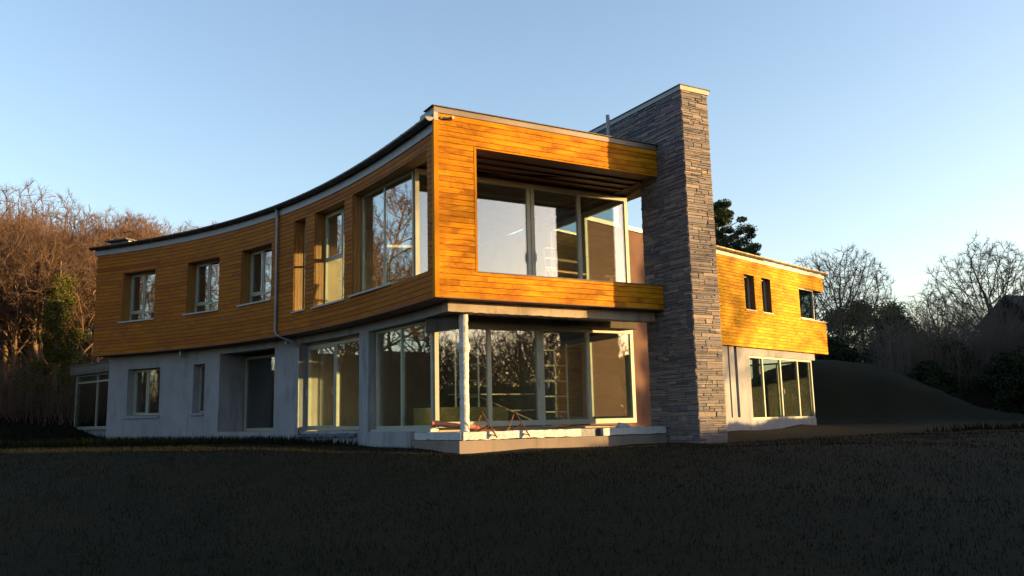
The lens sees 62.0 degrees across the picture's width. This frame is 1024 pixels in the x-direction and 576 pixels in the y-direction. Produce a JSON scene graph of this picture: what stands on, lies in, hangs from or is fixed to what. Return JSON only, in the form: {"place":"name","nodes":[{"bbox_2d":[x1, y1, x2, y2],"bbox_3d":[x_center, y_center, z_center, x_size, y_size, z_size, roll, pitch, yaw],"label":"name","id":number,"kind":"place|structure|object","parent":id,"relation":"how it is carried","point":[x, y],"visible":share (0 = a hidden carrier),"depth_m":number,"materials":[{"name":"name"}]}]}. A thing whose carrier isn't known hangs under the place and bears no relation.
{"place":"outdoors","nodes":[
{"label":"outdoors","id":0,"kind":"place"},
{"bbox_2d":[0,335,1023,575],"bbox_3d":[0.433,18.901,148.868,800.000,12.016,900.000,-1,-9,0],"label":"ground","id":1,"kind":"structure","parent":0,"point":[853,399],"depth_m":10.56,"materials":[{"name":"green plant"}]},
{"bbox_2d":[0,210,19,373],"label":"bare tree","id":2,"kind":"object","parent":1,"relation":"on","point":[0,323],"visible":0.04,"depth_m":43.57,"materials":[{"name":"brown plant"}]},
{"bbox_2d":[0,184,38,307],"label":"bare tree","id":3,"kind":"object","parent":1,"relation":"on","point":[7,229],"visible":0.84,"depth_m":37.31,"materials":[{"name":"brown plant"}]},
{"bbox_2d":[0,224,40,385],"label":"bare tree","id":4,"kind":"object","parent":1,"relation":"on","point":[8,365],"visible":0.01,"depth_m":43.59,"materials":[{"name":"brown plant"}]},
{"bbox_2d":[0,290,45,367],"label":"bare tree","id":5,"kind":"object","parent":1,"relation":"on","point":[25,353],"depth_m":42.21,"materials":[{"name":"brown plant"}]},
{"bbox_2d":[0,209,55,317],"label":"bare tree","id":6,"kind":"object","parent":1,"relation":"on","point":[11,220],"visible":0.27,"depth_m":39.59,"materials":[{"name":"brown plant"}]},
{"bbox_2d":[0,211,57,393],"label":"bare tree","id":7,"kind":"object","parent":1,"relation":"on","point":[5,351],"visible":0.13,"depth_m":39.58,"materials":[{"name":"brown plant"}]},
{"bbox_2d":[0,178,71,370],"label":"bare tree","id":8,"kind":"object","parent":1,"relation":"on","point":[19,195],"visible":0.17,"depth_m":47.00,"materials":[{"name":"brown plant"}]},
{"bbox_2d":[0,308,73,412],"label":"bare tree","id":9,"kind":"object","parent":1,"relation":"on","point":[18,346],"visible":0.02,"depth_m":41.38,"materials":[{"name":"brown plant"}]},
{"bbox_2d":[13,211,62,245],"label":"bare tree","id":10,"kind":"object","parent":1,"relation":"on","point":[35,224],"depth_m":47.58,"materials":[{"name":"brown plant"}]},
{"bbox_2d":[0,245,79,413],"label":"bare tree","id":11,"kind":"object","parent":1,"relation":"on","point":[13,347],"visible":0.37,"depth_m":38.09,"materials":[{"name":"brown plant"}]},
{"bbox_2d":[0,208,81,404],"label":"bare tree","id":12,"kind":"object","parent":1,"relation":"on","point":[19,364],"visible":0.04,"depth_m":41.73,"materials":[{"name":"brown plant"}]},
{"bbox_2d":[3,211,81,393],"bbox_3d":[-25.954,1.320,45.200,6.241,11.083,6.330,-7,-10,30],"label":"bare tree","id":13,"kind":"object","parent":1,"relation":"on","point":[43,245],"visible":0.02,"depth_m":44.98,"materials":[{"name":"brown plant"}]},
{"bbox_2d":[0,221,90,409],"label":"bare tree","id":14,"kind":"object","parent":1,"relation":"on","point":[29,352],"visible":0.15,"depth_m":40.26,"materials":[{"name":"brown plant"}]},
{"bbox_2d":[0,215,94,350],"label":"bare tree","id":15,"kind":"object","parent":1,"relation":"on","point":[64,260],"visible":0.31,"depth_m":38.73,"materials":[{"name":"brown plant"}]},
{"bbox_2d":[0,227,96,383],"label":"bare tree","id":16,"kind":"object","parent":1,"relation":"on","point":[40,348],"visible":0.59,"depth_m":37.96,"materials":[{"name":"brown plant"}]},
{"bbox_2d":[0,214,96,404],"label":"bare tree","id":17,"kind":"object","parent":1,"relation":"on","point":[34,348],"visible":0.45,"depth_m":38.72,"materials":[{"name":"brown plant"}]},
{"bbox_2d":[4,289,92,372],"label":"bare tree","id":18,"kind":"object","parent":1,"relation":"on","point":[53,351],"depth_m":42.90,"materials":[{"name":"brown plant"}]},
{"bbox_2d":[8,261,91,418],"bbox_3d":[-20.089,2.466,37.339,2.657,7.410,3.103,-9,-12,41],"label":"ivy clad tree","id":19,"kind":"object","parent":1,"relation":"on","point":[56,317],"visible":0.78,"depth_m":37.07,"materials":[{"name":"green plant"}]},
{"bbox_2d":[12,284,92,370],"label":"bare tree","id":20,"kind":"object","parent":1,"relation":"on","point":[75,356],"depth_m":43.67,"materials":[{"name":"brown plant"}]},
{"bbox_2d":[12,218,95,409],"bbox_3d":[-20.399,1.487,40.794,5.979,9.406,7.451,-7,-11,34],"label":"bare tree","id":21,"kind":"object","parent":1,"relation":"on","point":[81,320],"visible":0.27,"depth_m":39.80,"materials":[{"name":"brown plant"}]},
{"bbox_2d":[0,348,108,425],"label":"undergrowth","id":22,"kind":"object","parent":1,"relation":"on","point":[87,394],"visible":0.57,"depth_m":36.09,"materials":[{"name":"brown plant"}]},
{"bbox_2d":[16,212,95,368],"bbox_3d":[-21.550,1.352,41.725,5.129,10.007,6.391,-9,-12,42],"label":"bare tree","id":23,"kind":"object","parent":1,"relation":"on","point":[66,225],"visible":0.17,"depth_m":41.26,"materials":[{"name":"brown plant"}]},
{"bbox_2d":[2,186,112,242],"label":"bare tree","id":24,"kind":"object","parent":1,"relation":"on","point":[65,207],"visible":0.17,"depth_m":50.77,"materials":[{"name":"brown plant"}]},
{"bbox_2d":[19,261,102,370],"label":"bare tree","id":25,"kind":"object","parent":1,"relation":"on","point":[75,323],"visible":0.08,"depth_m":41.25,"materials":[{"name":"brown plant"}]},
{"bbox_2d":[24,228,108,361],"bbox_3d":[-21.083,1.517,40.605,4.046,9.310,4.970,-8,-11,37],"label":"bare tree","id":26,"kind":"object","parent":1,"relation":"on","point":[78,312],"visible":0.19,"depth_m":40.61,"materials":[{"name":"brown plant"}]},
{"bbox_2d":[51,237,110,409],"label":"bare tree","id":27,"kind":"object","parent":1,"relation":"on","point":[90,352],"visible":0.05,"depth_m":41.73,"materials":[{"name":"brown plant"}]},
{"bbox_2d":[57,207,104,350],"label":"bare tree","id":28,"kind":"object","parent":1,"relation":"on","point":[86,220],"visible":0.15,"depth_m":48.89,"materials":[{"name":"brown plant"}]},
{"bbox_2d":[48,220,127,408],"bbox_3d":[-19.591,1.343,40.281,4.471,9.563,4.535,-3,-9,12],"label":"bare tree","id":29,"kind":"object","parent":1,"relation":"on","point":[91,281],"visible":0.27,"depth_m":39.82,"materials":[{"name":"brown plant"}]},
{"bbox_2d":[75,207,143,358],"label":"bare tree","id":30,"kind":"object","parent":1,"relation":"on","point":[108,211],"visible":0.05,"depth_m":69.02,"materials":[{"name":"brown plant"}]},
{"bbox_2d":[80,213,145,378],"bbox_3d":[-21.940,1.144,46.964,6.120,11.456,7.626,5,-11,-34],"label":"bare tree","id":31,"kind":"object","parent":1,"relation":"on","point":[94,219],"visible":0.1,"depth_m":48.01,"materials":[{"name":"brown plant"}]},
{"bbox_2d":[92,214,156,306],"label":"bare tree","id":32,"kind":"object","parent":1,"relation":"on","point":[127,227],"visible":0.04,"depth_m":48.30,"materials":[{"name":"brown plant"}]},
{"bbox_2d":[88,210,161,271],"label":"bare tree","id":33,"kind":"object","parent":1,"relation":"on","point":[143,234],"visible":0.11,"depth_m":47.64,"materials":[{"name":"brown plant"}]},
{"bbox_2d":[97,208,154,245],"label":"bare tree","id":34,"kind":"object","parent":1,"relation":"on","point":[132,222],"visible":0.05,"depth_m":75.37,"materials":[{"name":"brown plant"}]},
{"bbox_2d":[90,209,170,259],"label":"bare tree","id":35,"kind":"object","parent":1,"relation":"on","point":[113,233],"visible":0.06,"depth_m":48.72,"materials":[{"name":"brown plant"}]},
{"bbox_2d":[114,221,157,238],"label":"bare tree","id":36,"kind":"object","parent":1,"relation":"on","point":[139,231],"visible":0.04,"depth_m":48.29,"materials":[{"name":"brown plant"}]},
{"bbox_2d":[136,214,178,234],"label":"bare tree","id":37,"kind":"object","parent":1,"relation":"on","point":[169,228],"visible":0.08,"depth_m":73.24,"materials":[{"name":"brown plant"}]},
{"bbox_2d":[178,219,202,232],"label":"bare tree","id":38,"kind":"object","parent":1,"relation":"on","point":[185,227],"visible":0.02,"depth_m":81.66,"materials":[{"name":"brown plant"}]},
{"bbox_2d":[69,83,827,453],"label":"modern house","id":39,"kind":"structure","parent":1,"relation":"on","point":[355,301],"depth_m":24.29,"materials":[{"name":"brown wood"}]},
{"bbox_2d":[74,372,108,429],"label":"bay window","id":40,"kind":"structure","parent":39,"relation":"in","point":[98,374],"depth_m":34.17,"materials":[{"name":"grey metal"}]},
{"bbox_2d":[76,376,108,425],"bbox_3d":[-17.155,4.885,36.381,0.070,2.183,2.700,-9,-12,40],"label":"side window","id":41,"kind":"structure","parent":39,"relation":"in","point":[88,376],"depth_m":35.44,"materials":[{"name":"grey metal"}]},
{"bbox_2d":[117,272,154,322],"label":"window","id":42,"kind":"structure","parent":39,"relation":"in","point":[144,275],"depth_m":29.69,"materials":[{"name":"grey metal"}]},
{"bbox_2d":[132,368,159,415],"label":"window","id":43,"kind":"structure","parent":39,"relation":"in","point":[148,371],"depth_m":29.71,"materials":[{"name":"grey metal"}]},
{"bbox_2d":[182,260,219,315],"bbox_3d":[-9.968,-0.024,27.792,1.867,1.740,0.445,-7,-11,34],"label":"window","id":44,"kind":"structure","parent":39,"relation":"in","point":[209,264],"depth_m":28.03,"materials":[{"name":"grey metal"}]},
{"bbox_2d":[199,365,204,412],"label":"window","id":45,"kind":"structure","parent":39,"relation":"in","point":[201,366],"depth_m":28.34,"materials":[{"name":"grey metal"}]},
{"bbox_2d":[236,247,271,306],"bbox_3d":[-7.697,-0.363,26.025,1.876,1.740,0.445,-9,-12,41],"label":"window","id":46,"kind":"structure","parent":39,"relation":"in","point":[263,283],"depth_m":26.26,"materials":[{"name":"grey metal"}]},
{"bbox_2d":[244,354,274,430],"bbox_3d":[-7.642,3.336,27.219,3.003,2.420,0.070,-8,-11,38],"label":"entrance door","id":47,"kind":"structure","parent":39,"relation":"in","point":[247,359],"depth_m":28.01,"materials":[{"name":"grey metal"}]},
{"bbox_2d":[291,231,305,313],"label":"window","id":48,"kind":"structure","parent":39,"relation":"in","point":[303,309],"depth_m":24.54,"materials":[{"name":"grey metal"}]},
{"bbox_2d":[310,206,344,308],"bbox_3d":[-4.791,-0.858,22.969,0.435,2.680,1.934,6,-11,-38],"label":"window","id":49,"kind":"structure","parent":39,"relation":"in","point":[341,255],"depth_m":23.28,"materials":[{"name":"grey metal"}]},
{"bbox_2d":[306,338,358,429],"bbox_3d":[-4.845,2.688,23.489,0.163,2.420,3.409,6,-12,-40],"label":"sliding door","id":50,"kind":"structure","parent":39,"relation":"in","point":[336,388],"depth_m":23.61,"materials":[{"name":"grey metal"}]},
{"bbox_2d":[348,170,414,297],"bbox_3d":[-3.216,-1.257,20.781,0.415,2.680,2.821,5,-11,-35],"label":"window","id":51,"kind":"structure","parent":39,"relation":"in","point":[386,185],"depth_m":20.90,"materials":[{"name":"grey metal"}]},
{"bbox_2d":[371,321,438,431],"bbox_3d":[-2.635,2.176,20.513,0.205,2.550,3.005,5,-11,-35],"label":"window","id":52,"kind":"structure","parent":39,"relation":"in","point":[418,428],"depth_m":20.58,"materials":[{"name":"grey metal"}]},
{"bbox_2d":[431,420,486,429],"bbox_3d":[-1.144,2.969,18.381,1.203,0.264,0.140,1,-9,-15],"label":"drain pipe","id":53,"kind":"object","parent":39,"relation":"on","point":[435,423],"visible":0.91,"depth_m":18.29,"materials":[{"name":"brown"}]},
{"bbox_2d":[436,426,505,429],"bbox_3d":[-1.262,3.392,20.700,1.980,0.084,1.050,4,-10,-30],"label":"insulation board","id":54,"kind":"object","parent":39,"relation":"on","point":[488,427],"visible":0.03,"depth_m":20.10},
{"bbox_2d":[414,423,430,425],"bbox_3d":[-1.233,3.307,20.731,2.050,0.084,1.050,4,-10,-30],"label":"insulation board","id":55,"kind":"object","parent":54,"relation":"on","point":[415,424],"visible":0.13,"depth_m":20.26,"materials":[{"name":"green"}]},
{"bbox_2d":[414,417,507,422],"bbox_3d":[-1.240,3.219,20.742,2.040,0.084,1.050,4,-10,-30],"label":"insulation board","id":56,"kind":"object","parent":55,"relation":"on","point":[454,420],"visible":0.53,"depth_m":20.30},
{"bbox_2d":[414,414,507,418],"bbox_3d":[-1.237,3.133,20.758,2.050,0.084,1.050,4,-10,-30],"label":"insulation board","id":57,"kind":"object","parent":56,"relation":"on","point":[458,416],"visible":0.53,"depth_m":20.33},
{"bbox_2d":[414,410,507,415],"bbox_3d":[-1.244,3.046,20.769,2.040,0.084,1.050,4,-10,-30],"label":"insulation board","id":58,"kind":"object","parent":57,"relation":"on","point":[458,412],"visible":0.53,"depth_m":20.36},
{"bbox_2d":[414,407,505,411],"bbox_3d":[-1.267,2.957,20.770,1.990,0.084,1.050,4,-10,-30],"label":"insulation board","id":59,"kind":"object","parent":58,"relation":"on","point":[455,409],"visible":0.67,"depth_m":20.34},
{"bbox_2d":[475,412,496,437],"bbox_3d":[-0.573,2.899,18.065,0.542,0.561,0.143,-5,-10,23],"label":"steel trestle","id":60,"kind":"object","parent":39,"relation":"on","point":[484,426],"visible":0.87,"depth_m":18.04,"materials":[{"name":"red metal"}]},
{"bbox_2d":[479,429,509,431],"bbox_3d":[-0.397,3.072,18.405,0.781,0.039,0.034,3,-10,-27],"label":"steel rod","id":61,"kind":"object","parent":39,"relation":"on","point":[496,430],"visible":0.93,"depth_m":18.44,"materials":[{"name":"metal"}]},
{"bbox_2d":[448,341,568,425],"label":"scaffold tower","id":62,"kind":"structure","parent":39,"relation":"on","point":[478,381],"depth_m":21.89,"materials":[{"name":"silver metal"}]},
{"bbox_2d":[508,411,529,436],"bbox_3d":[0.130,2.946,18.464,0.542,0.561,0.143,-5,-10,23],"label":"steel trestle","id":63,"kind":"object","parent":39,"relation":"on","point":[518,425],"visible":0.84,"depth_m":18.45,"materials":[{"name":"red metal"}]},
{"bbox_2d":[541,247,556,276],"bbox_3d":[1.013,-0.253,22.667,0.428,1.621,1.018,0,-9,-11],"label":"step ladder","id":64,"kind":"object","parent":39,"relation":"on","point":[548,248],"visible":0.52,"depth_m":22.63,"materials":[{"name":"silver metal"}]},
{"bbox_2d":[544,268,585,276],"bbox_3d":[1.470,0.077,23.343,1.352,1.145,0.068,4,-10,-30],"label":"timber stand","id":65,"kind":"object","parent":39,"relation":"on","point":[568,272],"visible":0.36,"depth_m":23.37,"materials":[{"name":"brown wood"}]},
{"bbox_2d":[557,425,609,427],"bbox_3d":[1.881,3.295,20.367,1.805,0.067,0.136,3,-10,-28],"label":"black cable","id":66,"kind":"object","parent":39,"relation":"on","point":[581,425],"visible":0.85,"depth_m":20.24,"materials":[{"name":"brown plastic"}]},
{"bbox_2d":[547,201,624,281],"bbox_3d":[2.084,-0.831,24.467,0.090,2.680,3.790,4,-10,-30],"label":"side window","id":67,"kind":"structure","parent":39,"relation":"in","point":[585,215],"depth_m":24.36,"materials":[{"name":"white metal"}]},
{"bbox_2d":[550,334,630,419],"bbox_3d":[2.162,2.586,23.931,0.090,2.400,3.790,4,-10,-30],"label":"side window","id":68,"kind":"structure","parent":39,"relation":"in","point":[553,346],"depth_m":23.84,"materials":[{"name":"grey metal"}]},
{"bbox_2d":[616,422,630,426],"bbox_3d":[2.683,3.330,20.749,0.403,0.118,0.254,5,-11,-37],"label":"plastic bag","id":69,"kind":"object","parent":39,"relation":"on","point":[619,424],"visible":0.87,"depth_m":20.64,"materials":[{"name":"white plastic"}]},
{"bbox_2d":[744,276,757,311],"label":"window","id":70,"kind":"structure","parent":39,"relation":"in","point":[747,278],"depth_m":33.55,"materials":[{"name":"grey metal"}]},
{"bbox_2d":[761,280,773,314],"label":"window","id":71,"kind":"structure","parent":39,"relation":"in","point":[764,290],"depth_m":34.50,"materials":[{"name":"grey metal"}]},
{"bbox_2d":[750,362,812,417],"bbox_3d":[11.754,4.529,37.569,2.920,2.450,0.070,-10,-12,43],"label":"side window","id":72,"kind":"structure","parent":39,"relation":"in","point":[777,375],"depth_m":37.41,"materials":[{"name":"grey metal"}]},
{"bbox_2d":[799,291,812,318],"bbox_3d":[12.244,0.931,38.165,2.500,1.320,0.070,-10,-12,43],"label":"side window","id":73,"kind":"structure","parent":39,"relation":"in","point":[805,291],"depth_m":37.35,"materials":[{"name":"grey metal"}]},
{"bbox_2d":[799,288,814,319],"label":"window","id":74,"kind":"structure","parent":39,"relation":"in","point":[811,291],"depth_m":37.20,"materials":[{"name":"white metal"}]},
{"bbox_2d":[713,198,761,260],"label":"scots pine","id":75,"kind":"object","parent":1,"relation":"on","point":[723,214],"visible":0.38,"depth_m":75.54,"materials":[{"name":"green plant"}]},
{"bbox_2d":[741,249,760,377],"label":"scots pine","id":76,"kind":"object","parent":1,"relation":"on","point":[755,370],"visible":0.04,"depth_m":79.51,"materials":[{"name":"green plant"}]},
{"bbox_2d":[777,260,869,339],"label":"bare tree","id":77,"kind":"object","parent":1,"relation":"on","point":[815,299],"visible":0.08,"depth_m":70.18,"materials":[{"name":"grey plant"}]},
{"bbox_2d":[822,310,852,347],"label":"conifer tree","id":78,"kind":"object","parent":1,"relation":"on","point":[835,336],"visible":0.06,"depth_m":73.92,"materials":[{"name":"green plant"}]},
{"bbox_2d":[815,337,865,362],"bbox_3d":[21.288,5.850,55.709,5.017,5.351,4.478,6,-12,-40],"label":"evergreen bush","id":79,"kind":"object","parent":1,"relation":"on","point":[837,351],"visible":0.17,"depth_m":55.04,"materials":[{"name":"green plant"}]},
{"bbox_2d":[794,244,900,349],"bbox_3d":[24.148,2.542,62.293,7.481,11.874,8.676,0,-9,-11],"label":"bare tree","id":80,"kind":"object","parent":1,"relation":"on","point":[861,278],"visible":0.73,"depth_m":61.72,"materials":[{"name":"grey plant"}]},
{"bbox_2d":[838,299,880,363],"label":"conifer tree","id":81,"kind":"object","parent":1,"relation":"on","point":[856,330],"visible":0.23,"depth_m":71.62,"materials":[{"name":"green plant"}]},
{"bbox_2d":[872,300,908,330],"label":"conifer tree","id":82,"kind":"object","parent":1,"relation":"on","point":[890,309],"visible":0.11,"depth_m":73.84,"materials":[{"name":"green plant"}]},
{"bbox_2d":[855,313,927,370],"bbox_3d":[24.360,5.014,53.821,5.658,6.838,4.665,-1,-9,0],"label":"evergreen bush","id":83,"kind":"object","parent":1,"relation":"on","point":[882,328],"visible":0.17,"depth_m":53.68,"materials":[{"name":"green plant"}]},
{"bbox_2d":[905,360,959,393],"bbox_3d":[22.924,5.307,46.543,2.870,2.852,2.321,6,-12,-40],"label":"evergreen bush","id":84,"kind":"object","parent":1,"relation":"on","point":[931,373],"visible":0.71,"depth_m":46.21,"materials":[{"name":"green plant"}]},
{"bbox_2d":[844,276,1023,408],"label":"thicket","id":85,"kind":"object","parent":1,"relation":"on","point":[905,365],"visible":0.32,"depth_m":48.91,"materials":[{"name":"green plant"}]},
{"bbox_2d":[878,280,999,345],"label":"bare tree","id":86,"kind":"object","parent":1,"relation":"on","point":[937,309],"visible":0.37,"depth_m":55.66,"materials":[{"name":"grey plant"}]},
{"bbox_2d":[913,336,990,400],"bbox_3d":[25.664,5.311,49.736,4.888,5.095,4.345,6,-12,-41],"label":"evergreen bush","id":87,"kind":"object","parent":1,"relation":"on","point":[968,388],"visible":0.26,"depth_m":48.83,"materials":[{"name":"green plant"}]},
{"bbox_2d":[914,294,1006,348],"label":"tree","id":88,"kind":"object","parent":1,"relation":"on","point":[960,319],"visible":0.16,"depth_m":53.39,"materials":[{"name":"grey plant"}]},
{"bbox_2d":[911,298,1023,406],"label":"tree","id":89,"kind":"object","parent":1,"relation":"on","point":[1008,341],"visible":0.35,"depth_m":49.10,"materials":[{"name":"grey plant"}]},
{"bbox_2d":[915,231,1023,339],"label":"bare tree","id":90,"kind":"object","parent":1,"relation":"on","point":[1003,286],"visible":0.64,"depth_m":57.87,"materials":[{"name":"grey plant"}]},
{"bbox_2d":[959,274,1023,350],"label":"tree","id":91,"kind":"object","parent":1,"relation":"on","point":[999,315],"visible":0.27,"depth_m":51.93,"materials":[{"name":"grey plant"}]},
{"bbox_2d":[971,352,1023,412],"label":"evergreen bush","id":92,"kind":"object","parent":1,"relation":"on","point":[1000,382],"visible":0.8,"depth_m":44.99,"materials":[{"name":"green plant"}]},
{"bbox_2d":[978,295,1023,340],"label":"neighbour house","id":93,"kind":"structure","parent":1,"relation":"on","point":[1005,303],"depth_m":66.05,"materials":[{"name":"grey"}]},
{"bbox_2d":[1006,354,1023,413],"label":"clipped hedge","id":94,"kind":"object","parent":1,"relation":"on","point":[1017,361],"visible":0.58,"depth_m":44.53,"materials":[{"name":"green plant"}]},
{"bbox_2d":[1010,294,1023,354],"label":"evergreen tree","id":95,"kind":"object","parent":1,"relation":"on","point":[1022,319],"visible":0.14,"depth_m":49.63,"materials":[{"name":"green plant"}]},
{"bbox_2d":[0,0,1023,378],"label":"sky","id":96,"kind":"structure","parent":0,"point":[893,130],"materials":[{"name":"blue"}]}
]}

